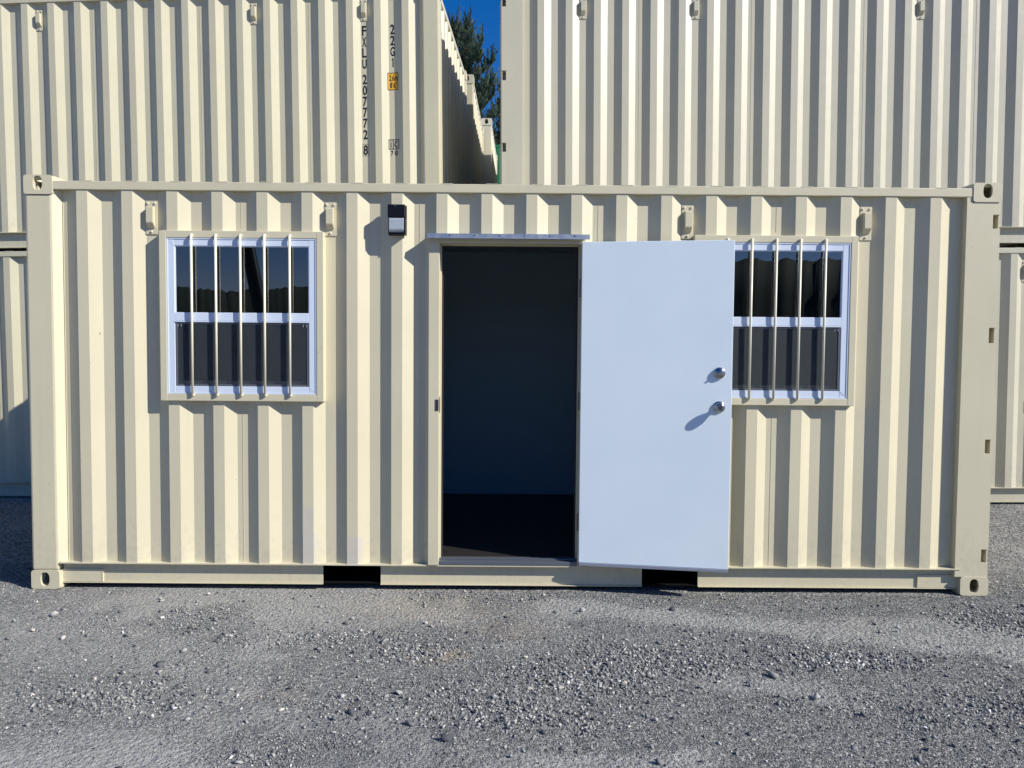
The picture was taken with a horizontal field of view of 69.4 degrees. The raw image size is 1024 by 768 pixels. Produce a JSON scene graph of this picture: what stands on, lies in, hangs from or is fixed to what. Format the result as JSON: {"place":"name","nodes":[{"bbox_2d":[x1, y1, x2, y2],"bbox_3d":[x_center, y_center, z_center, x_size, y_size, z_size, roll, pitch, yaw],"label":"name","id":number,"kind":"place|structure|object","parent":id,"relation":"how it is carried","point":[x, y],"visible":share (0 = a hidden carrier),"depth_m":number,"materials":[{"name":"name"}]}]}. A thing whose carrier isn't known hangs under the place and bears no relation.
{"place":"outdoors","nodes":[
{"label":"outdoors","id":0,"kind":"place"},
{"bbox_2d":[442,0,500,129],"label":"sky","id":1,"kind":"structure","parent":0,"point":[487,12],"materials":[{"name":"blue"}]},
{"bbox_2d":[0,496,1023,767],"bbox_3d":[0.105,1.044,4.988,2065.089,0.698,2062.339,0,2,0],"label":"ground","id":2,"kind":"structure","parent":0,"point":[160,756],"depth_m":3.51,"materials":[{"name":"grey gravel"}]},
{"bbox_2d":[0,251,31,495],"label":"shipping container","id":3,"kind":"object","parent":2,"relation":"on","point":[15,461],"visible":0.05,"depth_m":7.73,"materials":[{"name":"beige metal"}]},
{"bbox_2d":[0,0,467,251],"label":"shipping container","id":4,"kind":"object","parent":3,"relation":"on","point":[327,91],"visible":0.6,"depth_m":7.49,"materials":[{"name":"beige metal"}]},
{"bbox_2d":[448,3,499,144],"bbox_3d":[-1.234,-4.756,20.297,4.548,10.790,4.485,2,3,24],"label":"pine tree","id":5,"kind":"object","parent":2,"relation":"on","point":[471,50],"visible":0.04,"depth_m":19.38,"materials":[{"name":"green plant"}]},
{"bbox_2d":[492,79,499,144],"bbox_3d":[0.470,-4.893,23.885,5.408,10.783,5.140,-1,3,-32],"label":"pine tree","id":6,"kind":"object","parent":2,"relation":"on","point":[498,117],"depth_m":23.15,"materials":[{"name":"green plant"}]},
{"bbox_2d":[23,175,1002,595],"bbox_3d":[0.006,-0.023,5.740,6.073,2.591,2.644,0,2,0],"label":"office container","id":7,"kind":"object","parent":2,"relation":"on","point":[493,385],"visible":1,"depth_m":4.64,"materials":[{"name":"beige metal"}]},
{"bbox_2d":[159,230,325,401],"bbox_3d":[-1.681,-0.421,4.620,1.017,1.055,0.090,0,2,0],"label":"window","id":8,"kind":"structure","parent":7,"relation":"in","point":[243,313],"depth_m":4.60,"materials":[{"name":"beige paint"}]},
{"bbox_2d":[577,240,734,572],"bbox_3d":[0.870,0.138,4.535,0.928,2.020,0.107,1,2,8],"label":"door","id":9,"kind":"structure","parent":7,"relation":"in","point":[655,394],"depth_m":4.54,"materials":[{"name":"white paint"}]},
{"bbox_2d":[693,235,858,405],"bbox_3d":[1.636,-0.394,4.628,1.017,1.055,0.090,0,2,0],"label":"window","id":10,"kind":"structure","parent":7,"relation":"in","point":[795,297],"depth_m":4.61,"materials":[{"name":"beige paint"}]},
{"bbox_2d":[990,247,1023,501],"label":"shipping container","id":11,"kind":"object","parent":2,"relation":"on","point":[1007,465],"visible":0.04,"depth_m":7.44,"materials":[{"name":"beige metal"}]},
{"bbox_2d":[500,0,1023,247],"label":"shipping container","id":12,"kind":"object","parent":11,"relation":"on","point":[858,93],"visible":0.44,"depth_m":7.31,"materials":[{"name":"beige metal"}]},
{"bbox_2d":[500,1,501,183],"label":"cargo door","id":13,"kind":"structure","parent":12,"relation":"in","point":[500,1],"depth_m":7.72,"materials":[{"name":"beige paint"}]},
{"bbox_3d":[2.089,-1.073,16.563,6.073,2.591,2.438,0,2,0],"label":"shipping container","id":14,"kind":"object","parent":2,"relation":"on","visible":0},
{"bbox_2d":[495,145,499,183],"bbox_3d":[2.110,-3.671,16.451,6.073,2.591,2.438,0,2,0],"label":"shipping container","id":15,"kind":"object","parent":14,"relation":"on","point":[497,147],"depth_m":15.20,"materials":[{"name":"green metal"}]},
{"bbox_3d":[-3.558,-0.369,11.350,6.073,2.591,2.438,1,2,1],"label":"shipping container","id":16,"kind":"object","parent":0,"visible":0},
{"bbox_2d":[467,74,483,183],"bbox_3d":[-3.537,-2.951,11.239,6.073,2.560,2.438,1,2,1],"label":"shipping container","id":17,"kind":"object","parent":16,"relation":"on","point":[475,141],"visible":0.1,"depth_m":10.21,"materials":[{"name":"beige metal"}]},
{"bbox_3d":[-3.381,-0.680,13.849,6.073,2.591,2.438,1,2,1],"label":"shipping container","id":18,"kind":"object","parent":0,"visible":0},
{"bbox_2d":[481,118,496,183],"bbox_3d":[-3.361,-3.262,13.738,6.073,2.560,2.438,1,2,1],"label":"shipping container","id":19,"kind":"object","parent":18,"relation":"on","point":[490,166],"visible":0.12,"depth_m":12.45,"materials":[{"name":"beige metal"}]}
]}

